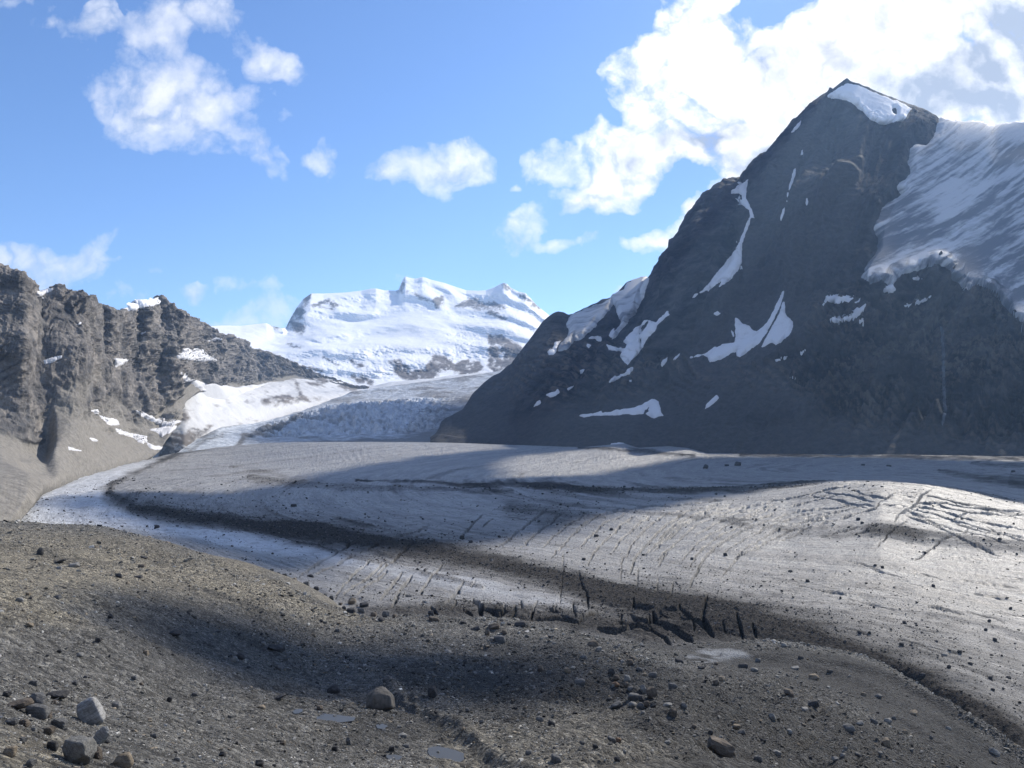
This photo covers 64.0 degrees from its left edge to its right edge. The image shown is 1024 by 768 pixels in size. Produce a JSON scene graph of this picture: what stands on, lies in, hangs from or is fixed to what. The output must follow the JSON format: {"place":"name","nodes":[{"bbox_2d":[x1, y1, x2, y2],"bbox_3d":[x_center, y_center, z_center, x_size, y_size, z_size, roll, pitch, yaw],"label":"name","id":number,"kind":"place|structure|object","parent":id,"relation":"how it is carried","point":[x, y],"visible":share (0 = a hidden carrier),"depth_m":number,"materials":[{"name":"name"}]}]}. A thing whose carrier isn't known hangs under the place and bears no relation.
{"place":"outdoors","nodes":[
{"label":"outdoors","id":0,"kind":"place"},
{"bbox_2d":[0,263,368,520],"bbox_3d":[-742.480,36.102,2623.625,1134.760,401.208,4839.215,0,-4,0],"label":"rocky cliff","id":1,"kind":"structure","parent":0,"point":[48,417],"depth_m":961.52,"materials":[{"name":"stone"}]},
{"bbox_2d":[36,288,52,299],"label":"snow patch","id":2,"kind":"object","parent":1,"relation":"on","point":[40,293],"visible":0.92,"depth_m":930.28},
{"bbox_2d":[43,355,61,363],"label":"snow patch","id":3,"kind":"object","parent":1,"relation":"on","point":[51,360],"visible":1,"depth_m":900.37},
{"bbox_2d":[91,409,118,425],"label":"snow patch","id":4,"kind":"object","parent":1,"relation":"on","point":[111,421],"visible":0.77,"depth_m":1122.09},
{"bbox_2d":[113,358,128,366],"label":"snow patch","id":5,"kind":"object","parent":1,"relation":"on","point":[120,362],"visible":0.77,"depth_m":1206.73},
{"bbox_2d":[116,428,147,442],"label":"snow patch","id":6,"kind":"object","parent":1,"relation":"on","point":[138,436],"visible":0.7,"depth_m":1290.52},
{"bbox_2d":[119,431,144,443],"bbox_3d":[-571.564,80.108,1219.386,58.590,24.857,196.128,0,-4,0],"label":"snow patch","id":7,"kind":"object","parent":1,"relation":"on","point":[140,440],"visible":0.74,"depth_m":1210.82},
{"bbox_2d":[123,297,162,310],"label":"snow patch","id":8,"kind":"object","parent":1,"relation":"on","point":[135,305],"visible":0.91,"depth_m":1434.99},
{"bbox_2d":[147,442,161,449],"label":"snow patch","id":9,"kind":"object","parent":1,"relation":"on","point":[151,446],"visible":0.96,"depth_m":1267.05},
{"bbox_2d":[135,410,180,426],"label":"snow patch","id":10,"kind":"object","parent":1,"relation":"on","point":[162,422],"visible":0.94,"depth_m":1399.24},
{"bbox_2d":[150,425,176,436],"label":"snow patch","id":11,"kind":"object","parent":1,"relation":"on","point":[162,431],"visible":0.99,"depth_m":1372.80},
{"bbox_2d":[179,372,206,391],"bbox_3d":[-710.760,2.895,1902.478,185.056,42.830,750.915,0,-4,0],"label":"snow patch","id":12,"kind":"object","parent":1,"relation":"on","point":[198,384],"visible":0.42,"depth_m":1899.31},
{"bbox_2d":[177,348,216,361],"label":"snow patch","id":13,"kind":"object","parent":1,"relation":"on","point":[189,354],"visible":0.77,"depth_m":1754.10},
{"bbox_2d":[153,372,488,457],"bbox_3d":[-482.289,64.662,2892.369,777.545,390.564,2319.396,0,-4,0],"label":"snow basin","id":14,"kind":"object","parent":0,"point":[213,407],"visible":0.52,"depth_m":2288.30,"materials":[{"name":"snow"}]},
{"bbox_2d":[178,370,501,452],"bbox_3d":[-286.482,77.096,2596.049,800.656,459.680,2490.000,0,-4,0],"label":"icefall","id":15,"kind":"object","parent":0,"point":[416,412],"visible":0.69,"depth_m":2243.02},
{"bbox_2d":[211,277,548,386],"bbox_3d":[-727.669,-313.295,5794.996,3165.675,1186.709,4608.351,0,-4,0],"label":"snow mountain","id":16,"kind":"structure","parent":0,"point":[418,328],"depth_m":5052.38,"materials":[{"name":"snow"}]},
{"bbox_2d":[0,520,1023,767],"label":"ground","id":17,"kind":"structure","parent":0,"point":[28,649],"depth_m":99.15,"materials":[{"name":"gravel"}]},
{"bbox_2d":[2,691,11,697],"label":"boulder","id":18,"kind":"object","parent":17,"relation":"on","point":[7,694],"visible":0.87,"depth_m":23.37,"materials":[{"name":"stone"}]},
{"bbox_2d":[2,745,17,757],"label":"boulder","id":19,"kind":"object","parent":17,"relation":"on","point":[10,751],"visible":1,"depth_m":14.56,"materials":[{"name":"beige stone"}]},
{"bbox_2d":[5,717,18,724],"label":"boulder","id":20,"kind":"object","parent":17,"relation":"on","point":[12,721],"visible":1,"depth_m":17.81,"materials":[{"name":"grey stone"}]},
{"bbox_2d":[7,698,33,708],"bbox_3d":[-12.400,8.056,20.610,0.593,0.204,0.477,-9,-3,14],"label":"boulder","id":21,"kind":"object","parent":17,"relation":"on","point":[22,703],"visible":0.88,"depth_m":20.50,"materials":[{"name":"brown stone"}]},
{"bbox_2d":[19,719,29,726],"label":"boulder","id":22,"kind":"object","parent":17,"relation":"on","point":[25,722],"visible":0.96,"depth_m":18.32,"materials":[{"name":"brown stone"}]},
{"bbox_2d":[25,622,33,627],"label":"boulder","id":23,"kind":"object","parent":17,"relation":"on","point":[29,624],"visible":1,"depth_m":58.36,"materials":[{"name":"beige stone"}]},
{"bbox_2d":[25,758,37,767],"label":"boulder","id":24,"kind":"object","parent":17,"relation":"on","point":[30,762],"visible":0.97,"depth_m":14.43,"materials":[{"name":"grey stone"}]},
{"bbox_2d":[29,679,37,685],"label":"boulder","id":25,"kind":"object","parent":17,"relation":"on","point":[34,682],"visible":1,"depth_m":35.38,"materials":[{"name":"grey stone"}]},
{"bbox_2d":[25,703,50,719],"bbox_3d":[-11.943,8.258,20.671,0.548,0.356,0.400,5,-7,-2],"label":"boulder","id":26,"kind":"object","parent":17,"relation":"on","point":[40,711],"visible":0.84,"depth_m":20.51,"materials":[{"name":"grey stone"}]},
{"bbox_2d":[29,692,46,704],"bbox_3d":[-14.068,9.387,24.381,0.506,0.323,0.400,13,-5,16],"label":"boulder","id":27,"kind":"object","parent":17,"relation":"on","point":[39,697],"visible":0.73,"depth_m":24.29,"materials":[{"name":"grey stone"}]},
{"bbox_2d":[36,547,43,554],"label":"boulder","id":28,"kind":"object","parent":17,"relation":"on","point":[40,550],"visible":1,"depth_m":151.33,"materials":[{"name":"stone"}]},
{"bbox_2d":[43,726,55,734],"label":"boulder","id":29,"kind":"object","parent":17,"relation":"on","point":[49,730],"visible":0.9,"depth_m":18.71,"materials":[{"name":"brown stone"}]},
{"bbox_2d":[47,740,58,751],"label":"boulder","id":30,"kind":"object","parent":17,"relation":"on","point":[52,745],"visible":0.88,"depth_m":17.36,"materials":[{"name":"stone"}]},
{"bbox_2d":[46,690,69,699],"bbox_3d":[-19.451,13.319,35.097,0.848,0.372,0.795,-9,-7,14],"label":"boulder","id":31,"kind":"object","parent":17,"relation":"on","point":[61,694],"visible":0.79,"depth_m":34.89,"materials":[{"name":"stone"}]},
{"bbox_2d":[51,717,67,729],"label":"boulder","id":32,"kind":"object","parent":17,"relation":"on","point":[61,723],"visible":0.94,"depth_m":20.43,"materials":[{"name":"grey stone"}]},
{"bbox_2d":[68,562,79,566],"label":"boulder","id":33,"kind":"object","parent":17,"relation":"on","point":[76,564],"visible":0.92,"depth_m":140.24,"materials":[{"name":"stone"}]},
{"bbox_2d":[62,735,96,764],"bbox_3d":[-8.963,7.577,16.912,0.643,0.605,0.556,10,-6,9],"label":"boulder","id":34,"kind":"object","parent":17,"relation":"on","point":[77,749],"visible":0.92,"depth_m":16.75,"materials":[{"name":"stone"}]},
{"bbox_2d":[76,697,105,724],"bbox_3d":[-12.517,9.778,24.395,0.674,0.872,0.639,-28,-3,-8],"label":"boulder","id":35,"kind":"object","parent":17,"relation":"on","point":[90,710],"visible":0.89,"depth_m":24.14,"materials":[{"name":"stone"}]},
{"bbox_2d":[93,747,102,759],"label":"boulder","id":36,"kind":"object","parent":17,"relation":"on","point":[98,754],"visible":0.45,"depth_m":18.03,"materials":[{"name":"brown stone"}]},
{"bbox_2d":[93,726,108,743],"bbox_3d":[-10.091,8.632,20.095,0.279,0.588,0.196,38,2,14],"label":"boulder","id":37,"kind":"object","parent":17,"relation":"on","point":[101,735],"visible":0.66,"depth_m":20.02,"materials":[{"name":"stone"}]},
{"bbox_2d":[104,736,112,742],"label":"boulder","id":38,"kind":"object","parent":17,"relation":"on","point":[109,739],"visible":0.66,"depth_m":20.43,"materials":[{"name":"grey stone"}]},
{"bbox_2d":[112,701,121,708],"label":"boulder","id":39,"kind":"object","parent":17,"relation":"on","point":[117,704],"visible":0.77,"depth_m":39.24,"materials":[{"name":"stone"}]},
{"bbox_2d":[112,752,133,767],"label":"boulder","id":40,"kind":"object","parent":17,"relation":"on","point":[124,760],"visible":0.98,"depth_m":17.72,"materials":[{"name":"beige stone"}]},
{"bbox_2d":[169,630,181,636],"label":"boulder","id":41,"kind":"object","parent":17,"relation":"on","point":[174,633],"visible":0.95,"depth_m":101.39,"materials":[{"name":"stone"}]},
{"bbox_2d":[236,653,244,659],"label":"boulder","id":42,"kind":"object","parent":17,"relation":"on","point":[240,656],"visible":0.75,"depth_m":106.86,"materials":[{"name":"stone"}]},
{"bbox_2d":[255,759,263,766],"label":"boulder","id":43,"kind":"object","parent":17,"relation":"on","point":[259,762],"visible":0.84,"depth_m":31.40,"materials":[{"name":"stone"}]},
{"bbox_2d":[268,644,282,651],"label":"boulder","id":44,"kind":"object","parent":17,"relation":"on","point":[276,647],"visible":0.99,"depth_m":124.69,"materials":[{"name":"stone"}]},
{"bbox_2d":[274,663,282,670],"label":"boulder","id":45,"kind":"object","parent":17,"relation":"on","point":[279,666],"visible":0.91,"depth_m":115.31,"materials":[{"name":"grey stone"}]},
{"bbox_2d":[274,693,285,699],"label":"boulder","id":46,"kind":"object","parent":17,"relation":"on","point":[280,696],"visible":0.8,"depth_m":62.33,"materials":[{"name":"stone"}]},
{"bbox_2d":[327,684,340,693],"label":"boulder","id":47,"kind":"object","parent":17,"relation":"on","point":[332,689],"visible":0.86,"depth_m":103.21,"materials":[{"name":"stone"}]},
{"bbox_2d":[317,714,355,721],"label":"puddle","id":48,"kind":"object","parent":17,"relation":"on","point":[339,718],"visible":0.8,"depth_m":60.14,"materials":[{"name":"liquid"}]},
{"bbox_2d":[346,608,355,612],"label":"boulder","id":49,"kind":"object","parent":17,"relation":"on","point":[351,610],"visible":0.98,"depth_m":184.12,"materials":[{"name":"stone"}]},
{"bbox_2d":[348,598,355,603],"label":"boulder","id":50,"kind":"object","parent":17,"relation":"on","point":[352,601],"visible":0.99,"depth_m":205.58,"materials":[{"name":"beige stone"}]},
{"bbox_2d":[359,602,368,606],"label":"boulder","id":51,"kind":"object","parent":17,"relation":"on","point":[364,604],"visible":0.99,"depth_m":201.84,"materials":[{"name":"stone"}]},
{"bbox_2d":[366,686,395,710],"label":"boulder","id":52,"kind":"object","parent":17,"relation":"on","point":[380,698],"visible":0.85,"depth_m":71.87,"materials":[{"name":"stone"}]},
{"bbox_2d":[376,724,386,728],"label":"puddle","id":53,"kind":"object","parent":17,"relation":"on","point":[381,726],"visible":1,"depth_m":60.24,"materials":[{"name":"liquid"}]},
{"bbox_2d":[382,610,389,617],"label":"boulder","id":54,"kind":"object","parent":17,"relation":"on","point":[385,613],"visible":0.76,"depth_m":186.67,"materials":[{"name":"grey stone"}]},
{"bbox_2d":[382,675,390,681],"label":"boulder","id":55,"kind":"object","parent":17,"relation":"on","point":[386,678],"visible":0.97,"depth_m":104.14,"materials":[{"name":"grey stone"}]},
{"bbox_2d":[386,754,401,759],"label":"puddle","id":56,"kind":"object","parent":17,"relation":"on","point":[396,757],"visible":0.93,"depth_m":50.11,"materials":[{"name":"liquid"}]},
{"bbox_2d":[427,686,436,697],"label":"boulder","id":57,"kind":"object","parent":17,"relation":"on","point":[432,692],"visible":0.99,"depth_m":102.12,"materials":[{"name":"stone"}]},
{"bbox_2d":[429,616,438,621],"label":"boulder","id":58,"kind":"object","parent":17,"relation":"on","point":[433,619],"visible":0.98,"depth_m":177.23,"materials":[{"name":"grey stone"}]},
{"bbox_2d":[428,746,463,761],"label":"puddle","id":59,"kind":"object","parent":17,"relation":"on","point":[451,754],"visible":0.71,"depth_m":54.59,"materials":[{"name":"liquid"}]},
{"bbox_2d":[488,623,499,629],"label":"boulder","id":60,"kind":"object","parent":17,"relation":"on","point":[494,626],"visible":1,"depth_m":178.57,"materials":[{"name":"grey stone"}]},
{"bbox_2d":[494,635,505,642],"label":"boulder","id":61,"kind":"object","parent":17,"relation":"on","point":[499,639],"visible":1,"depth_m":163.76,"materials":[{"name":"grey stone"}]},
{"bbox_2d":[514,621,525,626],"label":"boulder","id":62,"kind":"object","parent":17,"relation":"on","point":[520,624],"visible":1,"depth_m":182.96,"materials":[{"name":"stone"}]},
{"bbox_2d":[551,753,560,763],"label":"boulder","id":63,"kind":"object","parent":17,"relation":"on","point":[555,759],"visible":0.9,"depth_m":46.23,"materials":[{"name":"grey stone"}]},
{"bbox_2d":[574,678,584,685],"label":"boulder","id":64,"kind":"object","parent":17,"relation":"on","point":[580,681],"visible":1,"depth_m":105.40,"materials":[{"name":"grey stone"}]},
{"bbox_2d":[588,640,598,646],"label":"boulder","id":65,"kind":"object","parent":17,"relation":"on","point":[593,643],"visible":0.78,"depth_m":166.27,"materials":[{"name":"grey stone"}]},
{"bbox_2d":[607,736,615,743],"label":"boulder","id":66,"kind":"object","parent":17,"relation":"on","point":[612,739],"visible":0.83,"depth_m":55.96,"materials":[{"name":"grey stone"}]},
{"bbox_2d":[611,701,621,708],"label":"boulder","id":67,"kind":"object","parent":17,"relation":"on","point":[616,704],"visible":0.98,"depth_m":86.83,"materials":[{"name":"grey stone"}]},
{"bbox_2d":[624,675,630,681],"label":"boulder","id":68,"kind":"object","parent":17,"relation":"on","point":[627,678],"visible":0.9,"depth_m":104.92,"materials":[{"name":"stone"}]},
{"bbox_2d":[626,659,633,665],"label":"boulder","id":69,"kind":"object","parent":17,"relation":"on","point":[630,662],"visible":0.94,"depth_m":137.50,"materials":[{"name":"grey stone"}]},
{"bbox_2d":[628,693,638,700],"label":"boulder","id":70,"kind":"object","parent":17,"relation":"on","point":[632,696],"visible":0.8,"depth_m":86.99,"materials":[{"name":"grey stone"}]},
{"bbox_2d":[640,685,645,693],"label":"boulder","id":71,"kind":"object","parent":17,"relation":"on","point":[643,688],"visible":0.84,"depth_m":100.46,"materials":[{"name":"stone"}]},
{"bbox_2d":[646,686,657,698],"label":"boulder","id":72,"kind":"object","parent":17,"relation":"on","point":[651,691],"visible":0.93,"depth_m":85.58,"materials":[{"name":"grey stone"}]},
{"bbox_2d":[649,672,656,678],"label":"boulder","id":73,"kind":"object","parent":17,"relation":"on","point":[653,674],"visible":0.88,"depth_m":110.34,"materials":[{"name":"grey stone"}]},
{"bbox_2d":[669,708,676,716],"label":"boulder","id":74,"kind":"object","parent":17,"relation":"on","point":[673,712],"visible":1,"depth_m":76.22,"materials":[{"name":"grey stone"}]},
{"bbox_2d":[668,683,677,689],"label":"boulder","id":75,"kind":"object","parent":17,"relation":"on","point":[672,686],"visible":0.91,"depth_m":101.91,"materials":[{"name":"grey stone"}]},
{"bbox_2d":[707,736,735,757],"bbox_3d":[15.758,27.448,61.759,2.136,1.310,1.890,18,-4,1],"label":"boulder","id":76,"kind":"object","parent":17,"relation":"on","point":[721,747],"visible":0.9,"depth_m":61.03,"materials":[{"name":"grey stone"}]},
{"bbox_2d":[738,663,747,667],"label":"boulder","id":77,"kind":"object","parent":17,"relation":"on","point":[742,665],"visible":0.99,"depth_m":154.17,"materials":[{"name":"stone"}]},
{"bbox_2d":[754,755,762,762],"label":"boulder","id":78,"kind":"object","parent":17,"relation":"on","point":[757,758],"visible":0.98,"depth_m":62.63,"materials":[{"name":"grey stone"}]},
{"bbox_2d":[773,749,781,757],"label":"boulder","id":79,"kind":"object","parent":17,"relation":"on","point":[778,753],"visible":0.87,"depth_m":70.56,"materials":[{"name":"stone"}]},
{"bbox_2d":[784,688,793,696],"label":"boulder","id":80,"kind":"object","parent":17,"relation":"on","point":[789,692],"visible":1,"depth_m":114.37,"materials":[{"name":"grey stone"}]},
{"bbox_2d":[808,700,818,706],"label":"boulder","id":81,"kind":"object","parent":17,"relation":"on","point":[814,703],"visible":0.91,"depth_m":104.57,"materials":[{"name":"stone"}]},
{"bbox_2d":[808,673,819,679],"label":"boulder","id":82,"kind":"object","parent":17,"relation":"on","point":[814,676],"visible":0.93,"depth_m":147.28,"materials":[{"name":"beige stone"}]},
{"bbox_2d":[841,723,855,732],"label":"boulder","id":83,"kind":"object","parent":17,"relation":"on","point":[849,727],"visible":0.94,"depth_m":93.74,"materials":[{"name":"grey stone"}]},
{"bbox_2d":[881,737,890,746],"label":"boulder","id":84,"kind":"object","parent":17,"relation":"on","point":[885,742],"visible":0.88,"depth_m":92.87,"materials":[{"name":"beige stone"}]},
{"bbox_2d":[989,747,999,756],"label":"boulder","id":85,"kind":"object","parent":17,"relation":"on","point":[993,751],"visible":0.97,"depth_m":121.24,"materials":[{"name":"stone"}]},
{"bbox_2d":[0,0,1023,327],"label":"sky","id":86,"kind":"structure","parent":0,"point":[233,162],"materials":[{"name":"blue"}]},
{"bbox_2d":[20,442,1023,748],"bbox_3d":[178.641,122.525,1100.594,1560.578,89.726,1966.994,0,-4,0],"label":"glacier","id":87,"kind":"object","parent":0,"point":[992,588],"visible":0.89,"depth_m":410.78,"materials":[{"name":"ice"}]},
{"bbox_2d":[22,476,1023,737],"bbox_3d":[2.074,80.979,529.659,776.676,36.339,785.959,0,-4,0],"label":"debris","id":88,"kind":"object","parent":87,"relation":"on","point":[580,570],"visible":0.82,"depth_m":321.97,"materials":[{"name":"stone"}]},
{"bbox_2d":[430,78,1023,455],"bbox_3d":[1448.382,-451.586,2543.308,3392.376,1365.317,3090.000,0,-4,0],"label":"dark mountain","id":89,"kind":"structure","parent":0,"point":[873,385],"depth_m":1683.31,"materials":[{"name":"stone"}]},
{"bbox_2d":[546,389,559,396],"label":"snow patch","id":90,"kind":"object","parent":89,"relation":"on","point":[553,394],"visible":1,"depth_m":1734.73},
{"bbox_2d":[547,341,560,354],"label":"snow patch","id":91,"kind":"object","parent":89,"relation":"on","point":[553,350],"visible":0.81,"depth_m":1998.79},
{"bbox_2d":[589,336,601,341],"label":"snow patch","id":92,"kind":"object","parent":89,"relation":"on","point":[598,338],"visible":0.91,"depth_m":2122.51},
{"bbox_2d":[558,276,648,350],"bbox_3d":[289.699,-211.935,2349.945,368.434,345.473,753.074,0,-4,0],"label":"shoulder glacier","id":93,"kind":"object","parent":89,"relation":"on","point":[626,301],"visible":0.91,"depth_m":2317.62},
{"bbox_2d":[609,367,632,382],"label":"snow patch","id":94,"kind":"object","parent":89,"relation":"on","point":[627,372],"visible":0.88,"depth_m":1763.97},
{"bbox_2d":[580,399,662,417],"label":"snow patch","id":95,"kind":"object","parent":89,"relation":"on","point":[653,405],"visible":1,"depth_m":1604.91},
{"bbox_2d":[606,311,669,364],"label":"snow patch","id":96,"kind":"object","parent":89,"relation":"on","point":[630,351],"visible":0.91,"depth_m":1921.20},
{"bbox_2d":[705,395,718,408],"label":"snow patch","id":97,"kind":"object","parent":89,"relation":"on","point":[714,399],"visible":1,"depth_m":1523.51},
{"bbox_2d":[692,215,750,297],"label":"snow patch","id":98,"kind":"object","parent":89,"relation":"on","point":[727,271],"visible":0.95,"depth_m":2003.94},
{"bbox_2d":[690,291,783,361],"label":"snow patch","id":99,"kind":"object","parent":89,"relation":"on","point":[747,338],"visible":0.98,"depth_m":1685.66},
{"bbox_2d":[731,179,753,217],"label":"snow patch","id":100,"kind":"object","parent":89,"relation":"on","point":[740,189],"visible":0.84,"depth_m":2476.25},
{"bbox_2d":[762,302,792,346],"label":"snow patch","id":101,"kind":"object","parent":89,"relation":"on","point":[780,329],"visible":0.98,"depth_m":1636.19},
{"bbox_2d":[789,168,795,189],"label":"snow patch","id":102,"kind":"object","parent":89,"relation":"on","point":[793,176],"visible":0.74,"depth_m":2284.82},
{"bbox_2d":[822,294,853,305],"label":"snow patch","id":103,"kind":"object","parent":89,"relation":"on","point":[835,298],"visible":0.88,"depth_m":1650.90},
{"bbox_2d":[830,303,865,322],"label":"snow patch","id":104,"kind":"object","parent":89,"relation":"on","point":[857,312],"visible":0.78,"depth_m":1590.39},
{"bbox_2d":[827,83,910,124],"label":"summit snowfield","id":105,"kind":"structure","parent":89,"relation":"on","point":[875,107],"depth_m":2689.49,"materials":[{"name":"snow"}]},
{"bbox_2d":[883,283,895,292],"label":"snow patch","id":106,"kind":"object","parent":89,"relation":"on","point":[890,288],"visible":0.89,"depth_m":1656.38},
{"bbox_2d":[904,295,930,306],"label":"snow patch","id":107,"kind":"object","parent":89,"relation":"on","point":[918,302],"visible":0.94,"depth_m":1645.35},
{"bbox_2d":[861,117,1023,331],"bbox_3d":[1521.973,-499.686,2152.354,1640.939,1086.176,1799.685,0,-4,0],"label":"hanging glacier","id":108,"kind":"object","parent":89,"relation":"on","point":[959,201],"visible":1,"depth_m":2031.92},
{"bbox_2d":[940,326,947,425],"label":"waterfall","id":109,"kind":"structure","parent":89,"relation":"on","point":[943,374],"depth_m":1410.64,"materials":[{"name":"liquid"}]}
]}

